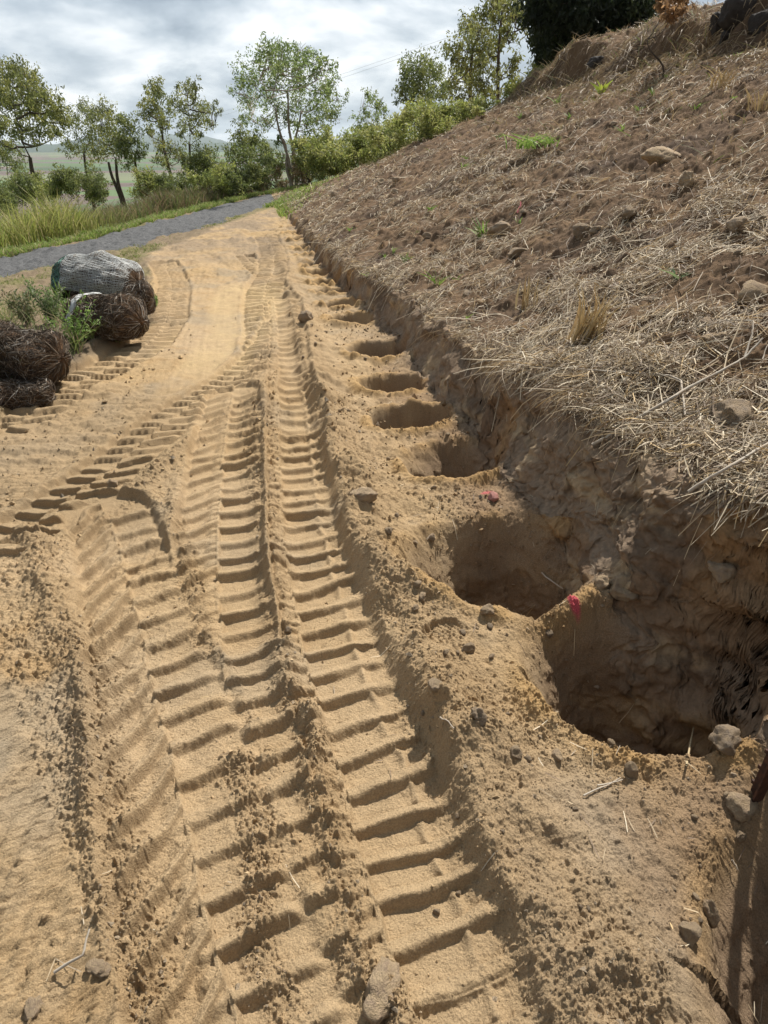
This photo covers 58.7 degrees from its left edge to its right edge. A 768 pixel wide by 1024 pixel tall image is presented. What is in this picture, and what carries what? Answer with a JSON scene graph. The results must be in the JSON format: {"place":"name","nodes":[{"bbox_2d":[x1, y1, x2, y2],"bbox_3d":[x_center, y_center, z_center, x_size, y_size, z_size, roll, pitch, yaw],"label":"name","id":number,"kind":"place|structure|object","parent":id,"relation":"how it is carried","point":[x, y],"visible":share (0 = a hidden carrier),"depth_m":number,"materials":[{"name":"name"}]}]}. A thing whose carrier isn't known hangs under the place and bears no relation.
{"place":"outdoors","nodes":[
{"label":"outdoors","id":0,"kind":"place"},
{"bbox_2d":[0,194,274,277],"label":"gravel road","id":1,"kind":"structure","parent":0,"point":[47,256],"depth_m":14.74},
{"bbox_2d":[0,142,347,152],"bbox_3d":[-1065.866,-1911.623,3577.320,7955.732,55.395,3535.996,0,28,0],"label":"distant hills","id":2,"kind":"structure","parent":0,"point":[45,148],"depth_m":4066.57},
{"bbox_2d":[1,134,354,148],"bbox_3d":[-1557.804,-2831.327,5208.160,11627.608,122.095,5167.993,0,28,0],"label":"distant mountains","id":3,"kind":"structure","parent":0,"point":[205,139],"depth_m":6072.14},
{"bbox_2d":[0,167,358,380],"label":"verge grass","id":4,"kind":"structure","parent":0,"point":[30,246],"depth_m":15.42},
{"bbox_2d":[0,152,387,222],"bbox_3d":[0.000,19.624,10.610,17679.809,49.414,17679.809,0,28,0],"label":"valley plain","id":5,"kind":"structure","parent":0,"point":[45,161],"depth_m":1462.27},
{"bbox_2d":[0,0,724,143],"label":"sky","id":6,"kind":"structure","parent":0,"point":[92,48],"materials":[{"name":"white"}]},
{"bbox_2d":[0,195,767,1023],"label":"ground","id":7,"kind":"structure","parent":0,"point":[244,285],"depth_m":2.16,"materials":[{"name":"sand"}]},
{"bbox_2d":[0,181,22,217],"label":"shrub","id":8,"kind":"object","parent":7,"relation":"on","point":[6,194],"visible":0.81,"depth_m":25.38,"materials":[{"name":"green plant"}]},
{"bbox_2d":[0,289,35,324],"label":"weed","id":9,"kind":"object","parent":7,"relation":"on","point":[20,304],"visible":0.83,"depth_m":6.95,"materials":[{"name":"green plant"}]},
{"bbox_2d":[0,135,35,222],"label":"gum tree","id":10,"kind":"object","parent":7,"relation":"on","point":[13,164],"visible":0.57,"depth_m":42.74,"materials":[{"name":"green plant"}]},
{"bbox_2d":[0,167,47,218],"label":"shrub","id":11,"kind":"object","parent":7,"relation":"on","point":[20,179],"visible":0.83,"depth_m":27.43,"materials":[{"name":"green plant"}]},
{"bbox_2d":[0,377,56,409],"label":"hay bale","id":12,"kind":"object","parent":7,"relation":"on","point":[18,393],"visible":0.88,"depth_m":4.71},
{"bbox_2d":[24,995,44,1020],"bbox_3d":[-0.730,1.033,1.421,0.042,0.029,0.053,-20,27,-14],"label":"rock","id":13,"kind":"object","parent":7,"relation":"on","point":[32,1008],"visible":1,"depth_m":1.41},
{"bbox_2d":[0,319,72,384],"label":"hay bale","id":14,"kind":"object","parent":7,"relation":"on","point":[44,354],"visible":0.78,"depth_m":4.82},
{"bbox_2d":[0,52,78,207],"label":"gum tree","id":15,"kind":"object","parent":7,"relation":"on","point":[34,105],"visible":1,"depth_m":31.32,"materials":[{"name":"green plant"}]},
{"bbox_2d":[21,274,65,322],"bbox_3d":[-3.412,-2.119,6.862,0.458,0.504,0.456,0,28,0],"label":"weed","id":16,"kind":"object","parent":7,"relation":"on","point":[47,299],"visible":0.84,"depth_m":6.84,"materials":[{"name":"green plant"}]},
{"bbox_2d":[27,169,61,204],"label":"shrub","id":17,"kind":"object","parent":7,"relation":"on","point":[44,187],"visible":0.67,"depth_m":27.51,"materials":[{"name":"green plant"}]},
{"bbox_2d":[48,277,70,302],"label":"grass clump","id":18,"kind":"object","parent":7,"relation":"on","point":[55,292],"visible":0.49,"depth_m":7.97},
{"bbox_2d":[45,163,77,204],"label":"shrub","id":19,"kind":"object","parent":7,"relation":"on","point":[59,181],"visible":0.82,"depth_m":26.51,"materials":[{"name":"green plant"}]},
{"bbox_2d":[42,290,100,350],"bbox_3d":[-2.609,-1.584,5.752,0.455,0.508,0.293,-11,30,-20],"label":"weed","id":20,"kind":"object","parent":7,"relation":"on","point":[74,329],"visible":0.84,"depth_m":5.75,"materials":[{"name":"green plant"}]},
{"bbox_2d":[53,929,89,973],"bbox_3d":[-0.672,0.965,1.481,0.091,0.067,0.036,-21,35,-33],"label":"stick","id":21,"kind":"object","parent":7,"relation":"on","point":[70,961],"visible":1,"depth_m":1.48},
{"bbox_2d":[58,166,93,209],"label":"shrub","id":22,"kind":"object","parent":7,"relation":"on","point":[76,180],"visible":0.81,"depth_m":26.38,"materials":[{"name":"green plant"}]},
{"bbox_2d":[55,95,106,212],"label":"gum tree","id":23,"kind":"object","parent":7,"relation":"on","point":[68,143],"visible":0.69,"depth_m":43.06,"materials":[{"name":"green plant"}]},
{"bbox_2d":[81,160,112,207],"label":"shrub","id":24,"kind":"object","parent":7,"relation":"on","point":[96,191],"visible":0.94,"depth_m":27.46,"materials":[{"name":"green plant"}]},
{"bbox_2d":[51,250,145,300],"bbox_3d":[-3.440,-2.837,8.191,1.112,0.578,0.834,6,29,11],"label":"hay bale","id":25,"kind":"object","parent":7,"relation":"on","point":[102,271],"visible":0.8,"depth_m":7.95},
{"bbox_2d":[85,958,111,977],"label":"rock","id":26,"kind":"object","parent":7,"relation":"on","point":[100,968],"visible":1,"depth_m":1.48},
{"bbox_2d":[79,94,132,206],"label":"gum tree","id":27,"kind":"object","parent":7,"relation":"on","point":[108,112],"visible":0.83,"depth_m":40.19,"materials":[{"name":"green plant"}]},
{"bbox_2d":[62,291,149,341],"bbox_3d":[-2.495,-1.773,6.120,0.815,0.417,0.599,11,30,19],"label":"hay bale","id":28,"kind":"object","parent":7,"relation":"on","point":[124,316],"visible":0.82,"depth_m":5.95},
{"bbox_2d":[106,111,150,200],"bbox_3d":[-14.309,-19.789,39.456,2.872,5.875,2.047,10,30,17],"label":"gum tree","id":29,"kind":"object","parent":7,"relation":"on","point":[124,145],"visible":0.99,"depth_m":38.49,"materials":[{"name":"green plant"}]},
{"bbox_2d":[0,181,273,248],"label":"tall grass","id":30,"kind":"structure","parent":7,"relation":"on","point":[54,220],"depth_m":16.23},
{"bbox_2d":[121,280,155,314],"bbox_3d":[-2.503,-2.181,6.951,0.344,0.343,0.421,-6,29,-10],"label":"hay lump","id":31,"kind":"object","parent":7,"relation":"on","point":[144,289],"visible":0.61,"depth_m":6.83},
{"bbox_2d":[126,165,164,200],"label":"shrub","id":32,"kind":"object","parent":7,"relation":"on","point":[144,177],"visible":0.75,"depth_m":26.18,"materials":[{"name":"green plant"}]},
{"bbox_2d":[133,75,192,186],"bbox_3d":[-12.665,-21.064,39.602,2.940,7.331,10.162,-6,29,-11],"label":"gum tree","id":33,"kind":"object","parent":7,"relation":"on","point":[159,116],"visible":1,"depth_m":38.35,"materials":[{"name":"green plant"}]},
{"bbox_2d":[149,167,179,194],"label":"shrub","id":34,"kind":"object","parent":7,"relation":"on","point":[165,180],"visible":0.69,"depth_m":25.04,"materials":[{"name":"green plant"}]},
{"bbox_2d":[167,168,192,194],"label":"shrub","id":35,"kind":"object","parent":7,"relation":"on","point":[180,181],"visible":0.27,"depth_m":25.81,"materials":[{"name":"green plant"}]},
{"bbox_2d":[163,74,223,173],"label":"gum tree","id":36,"kind":"object","parent":7,"relation":"on","point":[190,94],"visible":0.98,"depth_m":42.63,"materials":[{"name":"green plant"}]},
{"bbox_2d":[186,168,210,192],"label":"shrub","id":37,"kind":"object","parent":7,"relation":"on","point":[194,179],"visible":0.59,"depth_m":24.52,"materials":[{"name":"green plant"}]},
{"bbox_2d":[176,140,224,178],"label":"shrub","id":38,"kind":"object","parent":7,"relation":"on","point":[200,161],"visible":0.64,"depth_m":41.88,"materials":[{"name":"green plant"}]},
{"bbox_2d":[196,155,235,195],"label":"shrub","id":39,"kind":"object","parent":7,"relation":"on","point":[214,174],"visible":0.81,"depth_m":23.70,"materials":[{"name":"green plant"}]},
{"bbox_2d":[221,160,252,198],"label":"shrub","id":40,"kind":"object","parent":7,"relation":"on","point":[237,178],"visible":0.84,"depth_m":22.83,"materials":[{"name":"green plant"}]},
{"bbox_2d":[219,117,281,169],"bbox_3d":[-7.254,-19.200,37.458,3.537,4.371,5.027,-7,29,-13],"label":"shrub","id":41,"kind":"object","parent":7,"relation":"on","point":[243,151],"visible":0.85,"depth_m":36.56,"materials":[{"name":"green plant"}]},
{"bbox_2d":[238,160,266,191],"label":"shrub","id":42,"kind":"object","parent":7,"relation":"on","point":[255,177],"visible":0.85,"depth_m":24.58,"materials":[{"name":"green plant"}]},
{"bbox_2d":[259,150,290,187],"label":"shrub","id":43,"kind":"object","parent":7,"relation":"on","point":[270,161],"visible":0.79,"depth_m":29.11,"materials":[{"name":"green plant"}]},
{"bbox_2d":[269,165,294,188],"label":"shrub","id":44,"kind":"object","parent":7,"relation":"on","point":[283,183],"visible":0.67,"depth_m":30.12,"materials":[{"name":"green plant"}]},
{"bbox_2d":[226,31,349,186],"bbox_3d":[-3.799,-16.142,27.821,5.020,5.342,13.936,-4,29,-8],"label":"paperbark tree","id":45,"kind":"object","parent":7,"relation":"on","point":[277,67],"visible":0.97,"depth_m":27.15,"materials":[{"name":"green plant"}]},
{"bbox_2d":[286,151,311,186],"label":"shrub","id":46,"kind":"object","parent":7,"relation":"on","point":[297,173],"visible":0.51,"depth_m":26.63,"materials":[{"name":"green plant"}]},
{"bbox_2d":[298,310,313,322],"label":"rock","id":47,"kind":"object","parent":7,"relation":"on","point":[304,316],"visible":0.97,"depth_m":6.83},
{"bbox_2d":[349,487,378,502],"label":"rock","id":48,"kind":"object","parent":7,"relation":"on","point":[367,494],"visible":0.87,"depth_m":3.24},
{"bbox_2d":[0,300,750,1023],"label":"soil crumbs","id":49,"kind":"object","parent":7,"relation":"on","point":[256,856],"visible":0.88,"depth_m":1.95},
{"bbox_2d":[362,956,400,1023],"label":"rock","id":50,"kind":"object","parent":7,"relation":"on","point":[377,1005],"visible":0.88,"depth_m":1.44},
{"bbox_2d":[391,45,455,126],"bbox_3d":[2.364,-21.228,36.350,4.698,6.008,3.182,-24,37,-37],"label":"gum tree","id":51,"kind":"object","parent":7,"relation":"on","point":[420,77],"visible":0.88,"depth_m":34.99,"materials":[{"name":"green plant"}]},
{"bbox_2d":[427,678,441,692],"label":"rock","id":52,"kind":"object","parent":7,"relation":"on","point":[433,685],"visible":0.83,"depth_m":2.09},
{"bbox_2d":[461,642,474,653],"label":"rock","id":53,"kind":"object","parent":7,"relation":"on","point":[469,647],"visible":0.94,"depth_m":2.39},
{"bbox_2d":[438,1,502,105],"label":"gum tree","id":54,"kind":"object","parent":7,"relation":"on","point":[470,81],"visible":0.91,"depth_m":29.38,"materials":[{"name":"green plant"}]},
{"bbox_2d":[470,707,487,725],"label":"rock","id":55,"kind":"object","parent":7,"relation":"on","point":[479,715],"visible":0.95,"depth_m":2.00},
{"bbox_2d":[480,604,494,614],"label":"rock","id":56,"kind":"object","parent":7,"relation":"on","point":[488,609],"visible":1,"depth_m":2.57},
{"bbox_2d":[477,0,529,103],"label":"gum tree","id":57,"kind":"object","parent":7,"relation":"on","point":[503,17],"visible":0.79,"depth_m":26.91,"materials":[{"name":"green plant"}]},
{"bbox_2d":[509,745,522,759],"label":"rock","id":58,"kind":"object","parent":7,"relation":"on","point":[516,752],"visible":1,"depth_m":1.96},
{"bbox_2d":[552,748,562,761],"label":"rock","id":59,"kind":"object","parent":7,"relation":"on","point":[556,754],"visible":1,"depth_m":2.01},
{"bbox_2d":[592,575,610,589],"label":"rock","id":60,"kind":"object","parent":7,"relation":"on","point":[601,582],"visible":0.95,"depth_m":2.70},
{"bbox_2d":[624,761,638,778],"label":"rock","id":61,"kind":"object","parent":7,"relation":"on","point":[631,769],"visible":1,"depth_m":1.98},
{"bbox_2d":[678,921,701,948],"bbox_3d":[0.719,0.997,1.610,0.053,0.060,0.054,-18,23,-36],"label":"rock","id":62,"kind":"object","parent":7,"relation":"on","point":[691,932],"visible":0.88,"depth_m":1.59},
{"bbox_2d":[703,899,719,928],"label":"rock","id":63,"kind":"object","parent":7,"relation":"on","point":[710,911],"visible":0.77,"depth_m":1.70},
{"bbox_2d":[708,724,741,755],"bbox_3d":[1.014,0.671,2.013,0.111,0.083,0.085,-6,28,-25],"label":"rock","id":64,"kind":"object","parent":7,"relation":"on","point":[725,739],"visible":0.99,"depth_m":1.99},
{"bbox_2d":[735,829,746,842],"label":"rock","id":65,"kind":"object","parent":7,"relation":"on","point":[741,836],"visible":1,"depth_m":1.86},
{"bbox_2d":[724,792,759,822],"bbox_3d":[1.002,0.821,1.912,0.100,0.070,0.080,-7,29,-13],"label":"rock","id":66,"kind":"object","parent":7,"relation":"on","point":[741,807],"visible":0.98,"depth_m":1.89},
{"bbox_2d":[751,749,767,801],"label":"fence post","id":67,"kind":"object","parent":7,"relation":"on","point":[759,788],"visible":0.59,"depth_m":1.89,"materials":[{"name":"wood"}]},
{"bbox_2d":[271,0,767,757],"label":"hillside","id":68,"kind":"structure","parent":0,"point":[699,658],"depth_m":4.41,"materials":[{"name":"soil"}]},
{"bbox_2d":[285,135,322,184],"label":"shrub","id":69,"kind":"object","parent":68,"relation":"on","point":[300,149],"visible":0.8,"depth_m":22.88,"materials":[{"name":"green plant"}]},
{"bbox_2d":[301,123,336,178],"bbox_3d":[-2.519,-12.628,24.346,1.273,2.094,3.827,-7,29,-13],"label":"shrub","id":70,"kind":"object","parent":68,"relation":"on","point":[326,130],"visible":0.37,"depth_m":23.05,"materials":[{"name":"green plant"}]},
{"bbox_2d":[299,134,341,181],"bbox_3d":[-2.181,-12.565,24.515,1.513,1.832,6.450,-1,28,-2],"label":"shrub","id":71,"kind":"object","parent":68,"relation":"on","point":[317,173],"visible":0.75,"depth_m":22.56,"materials":[{"name":"green plant"}]},
{"bbox_2d":[315,130,360,176],"bbox_3d":[-1.396,-11.908,23.032,1.768,1.766,3.866,0,28,0],"label":"shrub","id":72,"kind":"object","parent":68,"relation":"on","point":[344,158],"visible":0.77,"depth_m":21.96,"materials":[{"name":"green plant"}]},
{"bbox_2d":[338,123,377,171],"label":"shrub","id":73,"kind":"object","parent":68,"relation":"on","point":[361,150],"visible":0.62,"depth_m":22.21,"materials":[{"name":"green plant"}]},
{"bbox_2d":[341,87,389,141],"bbox_3d":[-0.685,-14.870,27.078,1.809,3.645,3.266,-4,29,-7],"label":"sapling","id":74,"kind":"object","parent":68,"relation":"on","point":[376,107],"visible":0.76,"depth_m":26.50,"materials":[{"name":"green plant"}]},
{"bbox_2d":[358,118,399,165],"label":"shrub","id":75,"kind":"object","parent":68,"relation":"on","point":[376,140],"visible":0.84,"depth_m":19.92,"materials":[{"name":"green plant"}]},
{"bbox_2d":[381,112,413,152],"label":"shrub","id":76,"kind":"object","parent":68,"relation":"on","point":[395,125],"visible":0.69,"depth_m":20.46,"materials":[{"name":"green plant"}]},
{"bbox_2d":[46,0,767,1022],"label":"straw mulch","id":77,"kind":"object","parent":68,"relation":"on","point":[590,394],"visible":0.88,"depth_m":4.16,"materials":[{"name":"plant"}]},
{"bbox_2d":[567,280,629,346],"bbox_3d":[1.242,-1.134,3.947,0.308,0.409,0.364,10,30,17],"label":"stubble clump","id":78,"kind":"object","parent":77,"relation":"on","point":[589,323],"visible":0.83,"depth_m":3.93,"materials":[{"name":"plant"}]},
{"bbox_2d":[564,368,685,415],"bbox_3d":[1.196,-0.636,3.280,0.171,0.117,0.874,-11,30,-19],"label":"stick","id":79,"kind":"object","parent":77,"relation":"on","point":[681,383],"visible":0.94,"depth_m":3.16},
{"bbox_2d":[591,319,767,445],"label":"stick","id":80,"kind":"object","parent":77,"relation":"on","point":[652,409],"visible":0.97,"depth_m":3.05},
{"bbox_2d":[688,442,767,492],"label":"stick","id":81,"kind":"object","parent":77,"relation":"on","point":[697,485],"visible":0.98,"depth_m":2.42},
{"bbox_2d":[706,398,754,436],"bbox_3d":[1.427,-0.373,2.823,0.191,0.183,0.251,1,23,23],"label":"rock","id":82,"kind":"object","parent":77,"relation":"on","point":[736,410],"visible":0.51,"depth_m":2.76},
{"bbox_2d":[400,92,444,147],"bbox_3d":[1.180,-11.445,20.340,1.770,1.888,6.468,0,28,0],"label":"shrub","id":83,"kind":"object","parent":68,"relation":"on","point":[411,115],"visible":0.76,"depth_m":17.96,"materials":[{"name":"green plant"}]},
{"bbox_2d":[418,97,458,135],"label":"shrub","id":84,"kind":"object","parent":68,"relation":"on","point":[446,110],"visible":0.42,"depth_m":19.36,"materials":[{"name":"green plant"}]},
{"bbox_2d":[439,97,469,126],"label":"shrub","id":85,"kind":"object","parent":68,"relation":"on","point":[451,102],"visible":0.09,"depth_m":20.34,"materials":[{"name":"green plant"}]},
{"bbox_2d":[454,90,493,122],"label":"shrub","id":86,"kind":"object","parent":68,"relation":"on","point":[465,112],"visible":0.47,"depth_m":18.91,"materials":[{"name":"green plant"}]},
{"bbox_2d":[468,218,489,236],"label":"grass clump","id":87,"kind":"object","parent":68,"relation":"on","point":[482,230],"visible":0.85,"depth_m":7.15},
{"bbox_2d":[469,95,500,116],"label":"shrub","id":88,"kind":"object","parent":68,"relation":"on","point":[479,112],"visible":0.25,"depth_m":16.87,"materials":[{"name":"green plant"}]},
{"bbox_2d":[488,221,510,236],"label":"rock","id":89,"kind":"object","parent":68,"relation":"on","point":[497,227],"visible":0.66,"depth_m":7.01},
{"bbox_2d":[500,74,523,98],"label":"shrub","id":90,"kind":"object","parent":68,"relation":"on","point":[507,90],"visible":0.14,"depth_m":22.68,"materials":[{"name":"green plant"}]},
{"bbox_2d":[507,247,527,258],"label":"rock","id":91,"kind":"object","parent":68,"relation":"on","point":[517,251],"visible":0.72,"depth_m":6.07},
{"bbox_2d":[515,278,549,311],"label":"stubble clump","id":92,"kind":"object","parent":68,"relation":"on","point":[525,297],"visible":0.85,"depth_m":5.05,"materials":[{"name":"plant"}]},
{"bbox_2d":[499,133,568,148],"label":"grass clump","id":93,"kind":"object","parent":68,"relation":"on","point":[531,142],"visible":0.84,"depth_m":9.62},
{"bbox_2d":[523,54,545,78],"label":"shrub","id":94,"kind":"object","parent":68,"relation":"on","point":[533,65],"visible":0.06,"depth_m":22.14,"materials":[{"name":"green plant"}]},
{"bbox_2d":[347,0,767,198],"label":"dry grass","id":95,"kind":"structure","parent":68,"relation":"on","point":[670,58],"depth_m":12.22,"materials":[{"name":"plant"}]},
{"bbox_2d":[572,223,591,239],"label":"rock","id":96,"kind":"object","parent":68,"relation":"on","point":[579,232],"visible":0.77,"depth_m":5.74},
{"bbox_2d":[511,0,659,67],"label":"shade tree","id":97,"kind":"object","parent":68,"relation":"on","point":[554,24],"visible":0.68,"depth_m":18.39,"materials":[{"name":"green plant"}]},
{"bbox_2d":[586,56,603,69],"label":"boulder","id":98,"kind":"object","parent":68,"relation":"on","point":[592,61],"visible":0.7,"depth_m":14.45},
{"bbox_2d":[609,572,638,601],"bbox_3d":[0.948,0.292,2.675,0.126,0.097,0.123,19,34,31],"label":"rock","id":99,"kind":"object","parent":68,"relation":"on","point":[618,591],"visible":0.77,"depth_m":2.65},
{"bbox_2d":[622,205,637,219],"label":"rock","id":100,"kind":"object","parent":68,"relation":"on","point":[629,211],"visible":0.93,"depth_m":5.52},
{"bbox_2d":[640,146,680,165],"bbox_3d":[2.774,-3.469,6.673,0.448,0.193,0.306,-11,30,-19],"label":"rock","id":101,"kind":"object","parent":68,"relation":"on","point":[652,155],"visible":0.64,"depth_m":6.60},
{"bbox_2d":[647,0,697,77],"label":"dry bush","id":102,"kind":"object","parent":68,"relation":"on","point":[670,11],"visible":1,"depth_m":10.12,"materials":[{"name":"brown plant"}]},
{"bbox_2d":[676,170,695,187],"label":"rock","id":103,"kind":"object","parent":68,"relation":"on","point":[687,175],"visible":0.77,"depth_m":5.74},
{"bbox_2d":[700,332,726,341],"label":"rock","id":104,"kind":"object","parent":68,"relation":"on","point":[710,336],"visible":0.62,"depth_m":3.33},
{"bbox_2d":[709,12,721,36],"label":"boulder","id":105,"kind":"object","parent":68,"relation":"on","point":[716,27],"visible":0.42,"depth_m":10.89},
{"bbox_2d":[707,560,736,582],"bbox_3d":[1.195,0.212,2.417,0.088,0.076,0.091,-9,30,-17],"label":"rock","id":106,"kind":"object","parent":68,"relation":"on","point":[724,572],"visible":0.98,"depth_m":2.39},
{"bbox_2d":[700,63,750,89],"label":"stubble clump","id":107,"kind":"object","parent":68,"relation":"on","point":[721,79],"visible":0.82,"depth_m":8.33,"materials":[{"name":"plant"}]},
{"bbox_2d":[717,0,756,31],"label":"boulder","id":108,"kind":"object","parent":68,"relation":"on","point":[730,10],"visible":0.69,"depth_m":10.36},
{"bbox_2d":[726,216,749,233],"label":"rock","id":109,"kind":"object","parent":68,"relation":"on","point":[732,224],"visible":0.79,"depth_m":4.41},
{"bbox_2d":[738,280,767,304],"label":"rock","id":110,"kind":"object","parent":68,"relation":"on","point":[750,287],"visible":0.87,"depth_m":3.58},
{"bbox_2d":[744,86,767,110],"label":"stubble clump","id":111,"kind":"object","parent":68,"relation":"on","point":[760,104],"visible":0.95,"depth_m":7.04,"materials":[{"name":"plant"}]},
{"bbox_2d":[747,9,767,35],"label":"boulder","id":112,"kind":"object","parent":68,"relation":"on","point":[756,21],"visible":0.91,"depth_m":10.12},
{"bbox_2d":[748,211,767,227],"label":"rock","id":113,"kind":"object","parent":68,"relation":"on","point":[759,215],"visible":0.39,"depth_m":4.44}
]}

